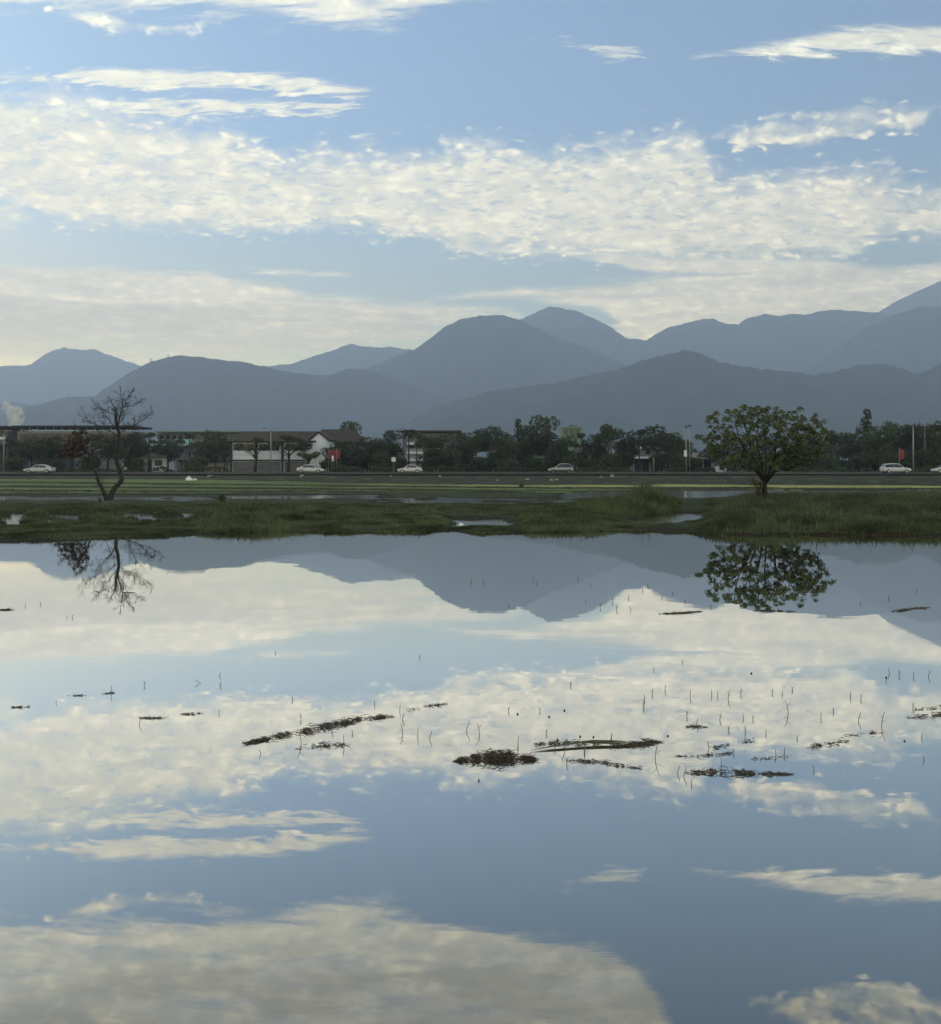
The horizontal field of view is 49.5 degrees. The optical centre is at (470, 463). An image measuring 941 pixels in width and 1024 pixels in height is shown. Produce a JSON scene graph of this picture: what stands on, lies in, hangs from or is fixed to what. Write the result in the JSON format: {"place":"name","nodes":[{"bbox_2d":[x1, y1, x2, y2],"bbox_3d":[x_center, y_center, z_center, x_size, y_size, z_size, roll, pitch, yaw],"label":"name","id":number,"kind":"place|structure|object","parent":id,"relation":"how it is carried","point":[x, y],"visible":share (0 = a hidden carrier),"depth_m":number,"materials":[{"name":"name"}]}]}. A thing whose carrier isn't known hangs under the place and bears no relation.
{"place":"outdoors","nodes":[
{"label":"outdoors","id":0,"kind":"place"},
{"bbox_2d":[0,402,31,414],"bbox_3d":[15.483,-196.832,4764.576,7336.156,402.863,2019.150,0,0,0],"label":"hill","id":1,"kind":"structure","parent":0,"point":[6,407],"depth_m":4871.03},
{"bbox_2d":[0,347,140,405],"bbox_3d":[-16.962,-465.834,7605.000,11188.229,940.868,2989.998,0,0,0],"label":"hill","id":2,"kind":"structure","parent":0,"point":[63,372],"depth_m":7915.95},
{"bbox_2d":[0,355,453,442],"bbox_3d":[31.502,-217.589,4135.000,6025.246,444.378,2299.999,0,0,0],"label":"hill","id":3,"kind":"structure","parent":0,"point":[184,393],"depth_m":3853.11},
{"bbox_2d":[264,344,412,374],"bbox_3d":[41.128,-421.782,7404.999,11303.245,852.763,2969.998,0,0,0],"label":"hill back","id":4,"kind":"structure","parent":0,"point":[348,356],"depth_m":7101.15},
{"bbox_2d":[1,481,934,494],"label":"bund grass","id":5,"kind":"structure","parent":0,"point":[337,487],"depth_m":63.25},
{"bbox_2d":[0,472,937,472],"bbox_3d":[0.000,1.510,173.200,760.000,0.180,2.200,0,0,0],"label":"pavement","id":6,"kind":"structure","parent":0,"point":[465,472],"depth_m":172.10,"materials":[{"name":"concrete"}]},
{"bbox_2d":[0,531,940,1023],"bbox_3d":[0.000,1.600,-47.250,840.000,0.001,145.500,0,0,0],"label":"water","id":7,"kind":"structure","parent":0,"point":[176,867],"depth_m":5.14,"materials":[{"name":"liquid"}]},
{"bbox_2d":[241,714,394,743],"bbox_3d":[-0.909,1.589,6.152,1.042,0.061,0.168,0,0,-42],"label":"floating debris","id":8,"kind":"object","parent":7,"relation":"on","point":[323,725],"visible":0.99,"depth_m":6.17,"materials":[{"name":"plant"}]},
{"bbox_2d":[453,747,539,762],"bbox_3d":[0.135,1.577,5.514,0.472,0.064,0.202,0,0,-16],"label":"floating debris","id":9,"kind":"object","parent":7,"relation":"on","point":[495,756],"visible":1,"depth_m":5.50,"materials":[{"name":"plant"}]},
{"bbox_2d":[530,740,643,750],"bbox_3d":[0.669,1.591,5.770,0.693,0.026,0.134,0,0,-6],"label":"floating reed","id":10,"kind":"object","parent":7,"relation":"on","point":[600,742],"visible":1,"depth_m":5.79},
{"bbox_2d":[534,739,662,746],"bbox_3d":[0.735,1.589,5.816,0.768,0.038,0.140,0,0,0],"label":"floating debris","id":11,"kind":"object","parent":7,"relation":"on","point":[551,742],"visible":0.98,"depth_m":5.82,"materials":[{"name":"plant"}]},
{"bbox_2d":[685,765,794,774],"bbox_3d":[1.386,1.586,5.271,0.564,0.045,0.086,0,0,5],"label":"floating debris","id":12,"kind":"object","parent":7,"relation":"on","point":[736,771],"visible":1,"depth_m":5.26,"materials":[{"name":"plant"}]},
{"bbox_2d":[0,464,940,541],"bbox_3d":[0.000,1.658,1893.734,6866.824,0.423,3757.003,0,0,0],"label":"field","id":13,"kind":"structure","parent":0,"point":[785,483],"depth_m":62.18,"materials":[{"name":"plant"}]},
{"bbox_2d":[0,457,25,471],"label":"roadside shrub","id":14,"kind":"object","parent":13,"relation":"on","point":[17,464],"visible":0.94,"depth_m":180.44,"materials":[{"name":"green plant"}]},
{"bbox_2d":[0,438,28,471],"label":"roadside tree","id":15,"kind":"object","parent":13,"relation":"on","point":[13,449],"visible":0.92,"depth_m":183.87,"materials":[{"name":"green plant"}]},
{"bbox_2d":[0,426,31,443],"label":"hall","id":16,"kind":"structure","parent":13,"relation":"on","point":[11,434],"depth_m":240.71,"materials":[{"name":"grey paint"}]},
{"bbox_2d":[6,435,52,466],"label":"roadside tree","id":17,"kind":"object","parent":13,"relation":"on","point":[26,452],"visible":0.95,"depth_m":184.88,"materials":[{"name":"green plant"}]},
{"bbox_2d":[0,444,74,471],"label":"slate shed","id":18,"kind":"structure","parent":13,"relation":"on","point":[65,461],"depth_m":200.00,"materials":[{"name":"grey paint"}]},
{"bbox_2d":[34,436,62,459],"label":"roadside tree","id":19,"kind":"object","parent":13,"relation":"on","point":[50,439],"visible":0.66,"depth_m":187.07,"materials":[{"name":"green plant"}]},
{"bbox_2d":[36,458,67,471],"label":"roadside shrub","id":20,"kind":"object","parent":13,"relation":"on","point":[52,463],"visible":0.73,"depth_m":184.42,"materials":[{"name":"green plant"}]},
{"bbox_2d":[11,425,151,470],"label":"long hall","id":21,"kind":"structure","parent":13,"relation":"on","point":[22,435],"depth_m":240.00,"materials":[{"name":"grey paint"}]},
{"bbox_2d":[73,456,101,471],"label":"roadside shrub","id":22,"kind":"object","parent":13,"relation":"on","point":[95,463],"visible":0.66,"depth_m":183.20,"materials":[{"name":"green plant"}]},
{"bbox_2d":[50,387,163,499],"bbox_3d":[-15.936,-0.782,44.846,4.927,5.299,2.414,0,0,0],"label":"bare tree","id":23,"kind":"object","parent":13,"relation":"on","point":[75,442],"visible":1,"depth_m":44.91,"materials":[{"name":"brown plant"}]},
{"bbox_2d":[88,434,126,471],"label":"roadside tree","id":24,"kind":"object","parent":13,"relation":"on","point":[105,444],"visible":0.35,"depth_m":188.97,"materials":[{"name":"green plant"}]},
{"bbox_2d":[108,431,146,471],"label":"roadside tree","id":25,"kind":"object","parent":13,"relation":"on","point":[126,441],"visible":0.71,"depth_m":184.47,"materials":[{"name":"green plant"}]},
{"bbox_2d":[123,456,146,471],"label":"roadside shrub","id":26,"kind":"object","parent":13,"relation":"on","point":[132,462],"visible":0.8,"depth_m":181.87,"materials":[{"name":"green plant"}]},
{"bbox_2d":[122,466,175,471],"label":"hedge","id":27,"kind":"object","parent":13,"relation":"on","point":[156,469],"visible":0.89,"depth_m":176.73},
{"bbox_2d":[122,455,177,471],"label":"flat roofed shop","id":28,"kind":"structure","parent":13,"relation":"on","point":[155,461],"depth_m":196.00,"materials":[{"name":"white paint"}]},
{"bbox_2d":[136,432,163,470],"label":"roadside tree","id":29,"kind":"object","parent":13,"relation":"on","point":[149,435],"visible":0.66,"depth_m":189.62,"materials":[{"name":"green plant"}]},
{"bbox_2d":[154,438,182,470],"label":"roadside tree","id":30,"kind":"object","parent":13,"relation":"on","point":[166,451],"visible":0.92,"depth_m":195.88,"materials":[{"name":"green plant"}]},
{"bbox_2d":[149,439,196,470],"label":"teal roofed house","id":31,"kind":"structure","parent":13,"relation":"on","point":[185,453],"depth_m":215.00,"materials":[{"name":"grey paint"}]},
{"bbox_2d":[174,432,201,456],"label":"roadside tree","id":32,"kind":"object","parent":13,"relation":"on","point":[182,441],"visible":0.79,"depth_m":204.72,"materials":[{"name":"green plant"}]},
{"bbox_2d":[182,455,209,471],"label":"roadside shrub","id":33,"kind":"object","parent":13,"relation":"on","point":[199,460],"visible":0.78,"depth_m":181.06,"materials":[{"name":"green plant"}]},
{"bbox_2d":[154,431,241,456],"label":"long low block","id":34,"kind":"structure","parent":13,"relation":"on","point":[172,434],"depth_m":265.00,"materials":[{"name":"grey paint"}]},
{"bbox_2d":[176,457,229,471],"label":"walled house","id":35,"kind":"structure","parent":13,"relation":"on","point":[220,462],"depth_m":202.00,"materials":[{"name":"beige paint"}]},
{"bbox_2d":[178,465,230,471],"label":"hedge","id":36,"kind":"object","parent":13,"relation":"on","point":[191,468],"visible":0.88,"depth_m":176.32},
{"bbox_2d":[193,440,219,471],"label":"roadside tree","id":37,"kind":"object","parent":13,"relation":"on","point":[206,452],"visible":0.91,"depth_m":187.67,"materials":[{"name":"green plant"}]},
{"bbox_2d":[201,428,229,456],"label":"roadside tree","id":38,"kind":"object","parent":13,"relation":"on","point":[221,442],"visible":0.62,"depth_m":204.42,"materials":[{"name":"green plant"}]},
{"bbox_2d":[234,437,267,471],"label":"roadside tree","id":39,"kind":"object","parent":13,"relation":"on","point":[256,445],"visible":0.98,"depth_m":179.83,"materials":[{"name":"green plant"}]},
{"bbox_2d":[225,431,335,471],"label":"white house","id":40,"kind":"structure","parent":13,"relation":"on","point":[242,461],"depth_m":185.97,"materials":[{"name":"paint"}]},
{"bbox_2d":[260,435,307,471],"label":"roadside tree","id":41,"kind":"object","parent":13,"relation":"on","point":[288,438],"visible":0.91,"depth_m":180.57,"materials":[{"name":"green plant"}]},
{"bbox_2d":[318,458,343,471],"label":"roadside shrub","id":42,"kind":"object","parent":13,"relation":"on","point":[327,464],"visible":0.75,"depth_m":179.91,"materials":[{"name":"green plant"}]},
{"bbox_2d":[320,440,355,470],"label":"roadside tree","id":43,"kind":"object","parent":13,"relation":"on","point":[341,448],"visible":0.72,"depth_m":180.54,"materials":[{"name":"green plant"}]},
{"bbox_2d":[321,429,365,471],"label":"brown roofed house","id":44,"kind":"structure","parent":13,"relation":"on","point":[341,435],"depth_m":199.12,"materials":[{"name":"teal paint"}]},
{"bbox_2d":[347,446,370,471],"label":"roadside tree","id":45,"kind":"object","parent":13,"relation":"on","point":[357,457],"visible":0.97,"depth_m":180.70,"materials":[{"name":"green plant"}]},
{"bbox_2d":[358,435,393,470],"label":"roadside tree","id":46,"kind":"object","parent":13,"relation":"on","point":[379,446],"visible":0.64,"depth_m":185.34,"materials":[{"name":"green plant"}]},
{"bbox_2d":[370,451,392,471],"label":"roadside shrub","id":47,"kind":"object","parent":13,"relation":"on","point":[377,458],"visible":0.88,"depth_m":180.94,"materials":[{"name":"green plant"}]},
{"bbox_2d":[377,430,404,471],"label":"roadside tree","id":48,"kind":"object","parent":13,"relation":"on","point":[396,449],"visible":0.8,"depth_m":187.93,"materials":[{"name":"green plant"}]},
{"bbox_2d":[413,432,435,471],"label":"roadside tree","id":49,"kind":"object","parent":13,"relation":"on","point":[422,441],"visible":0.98,"depth_m":183.84,"materials":[{"name":"green plant"}]},
{"bbox_2d":[415,449,443,471],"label":"roadside shrub","id":50,"kind":"object","parent":13,"relation":"on","point":[427,456],"visible":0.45,"depth_m":180.13,"materials":[{"name":"green plant"}]},
{"bbox_2d":[401,430,461,470],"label":"apartment block","id":51,"kind":"structure","parent":13,"relation":"on","point":[415,452],"depth_m":225.97,"materials":[{"name":"grey paint"}]},
{"bbox_2d":[182,469,682,533],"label":"tall grass","id":52,"kind":"structure","parent":13,"relation":"on","point":[592,511],"depth_m":27.79,"materials":[{"name":"plant"}]},
{"bbox_2d":[423,447,456,469],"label":"roadside tree","id":53,"kind":"object","parent":13,"relation":"on","point":[441,458],"visible":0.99,"depth_m":178.66,"materials":[{"name":"green plant"}]},
{"bbox_2d":[425,433,454,471],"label":"roadside tree","id":54,"kind":"object","parent":13,"relation":"on","point":[440,442],"visible":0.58,"depth_m":184.78,"materials":[{"name":"green plant"}]},
{"bbox_2d":[448,432,474,470],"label":"roadside tree","id":55,"kind":"object","parent":13,"relation":"on","point":[458,435],"visible":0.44,"depth_m":187.98,"materials":[{"name":"green plant"}]},
{"bbox_2d":[0,498,940,540],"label":"bank grass","id":56,"kind":"structure","parent":13,"relation":"on","point":[44,526],"depth_m":26.49,"materials":[{"name":"plant"}]},
{"bbox_2d":[0,474,940,475],"bbox_3d":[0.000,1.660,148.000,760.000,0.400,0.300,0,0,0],"label":"retaining wall","id":57,"kind":"structure","parent":13,"relation":"on","point":[470,474],"depth_m":147.85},
{"bbox_2d":[459,427,488,471],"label":"roadside tree","id":58,"kind":"object","parent":13,"relation":"on","point":[475,439],"visible":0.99,"depth_m":181.91,"materials":[{"name":"green plant"}]},
{"bbox_2d":[465,456,492,471],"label":"roadside shrub","id":59,"kind":"object","parent":13,"relation":"on","point":[479,463],"visible":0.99,"depth_m":181.42,"materials":[{"name":"green plant"}]},
{"bbox_2d":[469,425,507,471],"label":"roadside tree","id":60,"kind":"object","parent":13,"relation":"on","point":[489,450],"visible":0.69,"depth_m":184.31,"materials":[{"name":"green plant"}]},
{"bbox_2d":[484,451,506,471],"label":"roadside shrub","id":61,"kind":"object","parent":13,"relation":"on","point":[494,458],"visible":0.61,"depth_m":182.98,"materials":[{"name":"green plant"}]},
{"bbox_2d":[491,433,521,458],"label":"roadside tree","id":62,"kind":"object","parent":13,"relation":"on","point":[510,449],"visible":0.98,"depth_m":183.11,"materials":[{"name":"green plant"}]},
{"bbox_2d":[506,419,528,471],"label":"roadside tree","id":63,"kind":"object","parent":13,"relation":"on","point":[517,422],"visible":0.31,"depth_m":195.64,"materials":[{"name":"green plant"}]},
{"bbox_2d":[514,424,544,469],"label":"roadside tree","id":64,"kind":"object","parent":13,"relation":"on","point":[527,444],"visible":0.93,"depth_m":186.74,"materials":[{"name":"green plant"}]},
{"bbox_2d":[523,456,547,471],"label":"roadside shrub","id":65,"kind":"object","parent":13,"relation":"on","point":[532,462],"visible":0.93,"depth_m":181.90,"materials":[{"name":"green plant"}]},
{"bbox_2d":[528,414,559,471],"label":"roadside tree","id":66,"kind":"object","parent":13,"relation":"on","point":[547,436],"visible":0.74,"depth_m":191.80,"materials":[{"name":"green plant"}]},
{"bbox_2d":[542,451,560,471],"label":"roadside shrub","id":67,"kind":"object","parent":13,"relation":"on","point":[553,462],"visible":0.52,"depth_m":184.09,"materials":[{"name":"green plant"}]},
{"bbox_2d":[546,434,577,459],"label":"roadside tree","id":68,"kind":"object","parent":13,"relation":"on","point":[560,445],"visible":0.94,"depth_m":182.79,"materials":[{"name":"green plant"}]},
{"bbox_2d":[187,485,940,530],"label":"dry grass","id":69,"kind":"structure","parent":13,"relation":"on","point":[803,503],"depth_m":28.79,"materials":[{"name":"plant"}]},
{"bbox_2d":[558,425,581,466],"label":"green block","id":70,"kind":"structure","parent":13,"relation":"on","point":[572,430],"depth_m":262.00,"materials":[{"name":"paint"}]},
{"bbox_2d":[559,452,582,470],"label":"roadside shrub","id":71,"kind":"object","parent":13,"relation":"on","point":[572,459],"visible":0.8,"depth_m":181.36,"materials":[{"name":"green plant"}]},
{"bbox_2d":[572,432,600,457],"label":"roadside tree","id":72,"kind":"object","parent":13,"relation":"on","point":[582,441],"visible":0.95,"depth_m":187.83,"materials":[{"name":"green plant"}]},
{"bbox_2d":[585,433,610,461],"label":"roadside tree","id":73,"kind":"object","parent":13,"relation":"on","point":[598,452],"visible":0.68,"depth_m":188.98,"materials":[{"name":"green plant"}]},
{"bbox_2d":[591,423,625,454],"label":"roadside tree","id":74,"kind":"object","parent":13,"relation":"on","point":[609,433],"visible":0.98,"depth_m":183.87,"materials":[{"name":"green plant"}]},
{"bbox_2d":[596,453,622,471],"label":"roadside shrub","id":75,"kind":"object","parent":13,"relation":"on","point":[611,460],"visible":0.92,"depth_m":180.04,"materials":[{"name":"green plant"}]},
{"bbox_2d":[618,450,635,471],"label":"roadside shrub","id":76,"kind":"object","parent":13,"relation":"on","point":[627,458],"visible":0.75,"depth_m":181.93,"materials":[{"name":"green plant"}]},
{"bbox_2d":[615,430,642,466],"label":"roadside tree","id":77,"kind":"object","parent":13,"relation":"on","point":[623,444],"visible":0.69,"depth_m":186.02,"materials":[{"name":"green plant"}]},
{"bbox_2d":[628,429,649,471],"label":"roadside tree","id":78,"kind":"object","parent":13,"relation":"on","point":[637,441],"visible":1,"depth_m":181.77,"materials":[{"name":"green plant"}]},
{"bbox_2d":[626,447,666,471],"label":"house","id":79,"kind":"structure","parent":13,"relation":"on","point":[645,465],"depth_m":203.94,"materials":[{"name":"grey paint"}]},
{"bbox_2d":[639,424,669,471],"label":"roadside tree","id":80,"kind":"object","parent":13,"relation":"on","point":[658,439],"visible":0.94,"depth_m":183.27,"materials":[{"name":"green plant"}]},
{"bbox_2d":[648,453,670,471],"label":"roadside shrub","id":81,"kind":"object","parent":13,"relation":"on","point":[660,460],"visible":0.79,"depth_m":184.43,"materials":[{"name":"green plant"}]},
{"bbox_2d":[659,432,682,467],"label":"roadside tree","id":82,"kind":"object","parent":13,"relation":"on","point":[672,446],"visible":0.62,"depth_m":185.42,"materials":[{"name":"green plant"}]},
{"bbox_2d":[667,450,690,471],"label":"roadside shrub","id":83,"kind":"object","parent":13,"relation":"on","point":[675,458],"visible":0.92,"depth_m":180.87,"materials":[{"name":"green plant"}]},
{"bbox_2d":[672,434,692,470],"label":"roadside tree","id":84,"kind":"object","parent":13,"relation":"on","point":[681,444],"visible":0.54,"depth_m":187.20,"materials":[{"name":"green plant"}]},
{"bbox_2d":[674,457,703,471],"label":"roadside shrub","id":85,"kind":"object","parent":13,"relation":"on","point":[697,462],"visible":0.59,"depth_m":183.08,"materials":[{"name":"green plant"}]},
{"bbox_2d":[694,404,836,499],"bbox_3d":[10.997,-0.270,38.054,5.208,3.961,4.824,0,0,0],"label":"paddy tree","id":86,"kind":"object","parent":13,"relation":"on","point":[800,452],"visible":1,"depth_m":37.53,"materials":[{"name":"green plant"}]},
{"bbox_2d":[683,487,940,534],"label":"meadow grass","id":87,"kind":"structure","parent":13,"relation":"on","point":[865,524],"depth_m":26.47,"materials":[{"name":"plant"}]},
{"bbox_2d":[835,432,863,471],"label":"roadside tree","id":88,"kind":"object","parent":13,"relation":"on","point":[848,449],"visible":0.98,"depth_m":187.12,"materials":[{"name":"green plant"}]},
{"bbox_2d":[846,408,878,470],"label":"roadside tree","id":89,"kind":"object","parent":13,"relation":"on","point":[866,424],"visible":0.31,"depth_m":189.59,"materials":[{"name":"green plant"}]},
{"bbox_2d":[858,424,899,471],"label":"roadside tree","id":90,"kind":"object","parent":13,"relation":"on","point":[872,443],"visible":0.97,"depth_m":183.80,"materials":[{"name":"green plant"}]},
{"bbox_2d":[873,450,903,471],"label":"roadside shrub","id":91,"kind":"object","parent":13,"relation":"on","point":[887,458],"visible":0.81,"depth_m":181.50,"materials":[{"name":"green plant"}]},
{"bbox_2d":[881,421,912,453],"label":"roadside tree","id":92,"kind":"object","parent":13,"relation":"on","point":[899,430],"visible":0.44,"depth_m":187.13,"materials":[{"name":"green plant"}]},
{"bbox_2d":[895,422,925,454],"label":"roadside tree","id":93,"kind":"object","parent":13,"relation":"on","point":[909,443],"visible":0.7,"depth_m":185.49,"materials":[{"name":"green plant"}]},
{"bbox_2d":[905,449,934,471],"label":"roadside shrub","id":94,"kind":"object","parent":13,"relation":"on","point":[919,462],"visible":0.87,"depth_m":180.22,"materials":[{"name":"green plant"}]},
{"bbox_2d":[910,423,940,471],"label":"roadside tree","id":95,"kind":"object","parent":13,"relation":"on","point":[931,445],"visible":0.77,"depth_m":183.31,"materials":[{"name":"green plant"}]},
{"bbox_2d":[0,491,940,525],"bbox_3d":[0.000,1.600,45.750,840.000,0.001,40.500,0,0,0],"label":"water paddies","id":96,"kind":"structure","parent":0,"point":[14,518],"depth_m":46.82,"materials":[{"name":"liquid"}]},
{"bbox_2d":[0,473,940,473],"bbox_3d":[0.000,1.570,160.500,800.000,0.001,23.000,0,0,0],"label":"road","id":97,"kind":"structure","parent":0,"point":[468,473],"depth_m":162.26,"materials":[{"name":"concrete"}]},
{"bbox_2d":[23,464,55,472],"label":"parked car","id":98,"kind":"object","parent":97,"relation":"on","point":[42,468],"visible":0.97,"depth_m":164.18,"materials":[{"name":"silver paint"}]},
{"bbox_2d":[296,464,324,472],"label":"parked car","id":99,"kind":"object","parent":97,"relation":"on","point":[307,468],"visible":0.97,"depth_m":165.18,"materials":[{"name":"white paint"}]},
{"bbox_2d":[548,463,573,472],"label":"parked car","id":100,"kind":"object","parent":97,"relation":"on","point":[564,467],"visible":0.98,"depth_m":163.15,"materials":[{"name":"grey paint"}]},
{"bbox_2d":[879,463,911,472],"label":"parked car","id":101,"kind":"object","parent":97,"relation":"on","point":[890,467],"visible":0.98,"depth_m":164.19,"materials":[{"name":"white paint"}]},
{"bbox_2d":[0,0,940,366],"label":"sky","id":102,"kind":"structure","parent":0,"point":[255,182],"materials":[{"name":"blue"}]},
{"bbox_2d":[366,315,626,400],"bbox_3d":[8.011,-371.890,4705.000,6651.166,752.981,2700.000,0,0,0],"label":"hill dome","id":103,"kind":"structure","parent":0,"point":[464,358],"depth_m":4856.79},
{"bbox_2d":[360,350,940,463],"bbox_3d":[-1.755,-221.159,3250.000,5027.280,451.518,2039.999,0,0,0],"label":"hill","id":104,"kind":"structure","parent":0,"point":[676,392],"depth_m":2962.49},
{"bbox_2d":[519,306,888,372],"bbox_3d":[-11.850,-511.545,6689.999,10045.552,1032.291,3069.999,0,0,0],"label":"mountain","id":105,"kind":"structure","parent":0,"point":[797,343],"depth_m":6413.24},
{"bbox_2d":[804,306,940,374],"bbox_3d":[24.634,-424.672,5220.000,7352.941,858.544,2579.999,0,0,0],"label":"hill","id":106,"kind":"structure","parent":0,"point":[909,340],"depth_m":5336.12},
{"bbox_2d":[878,281,940,316],"bbox_3d":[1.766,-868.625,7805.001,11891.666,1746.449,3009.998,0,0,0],"label":"hill","id":107,"kind":"structure","parent":0,"point":[929,296],"depth_m":7805.77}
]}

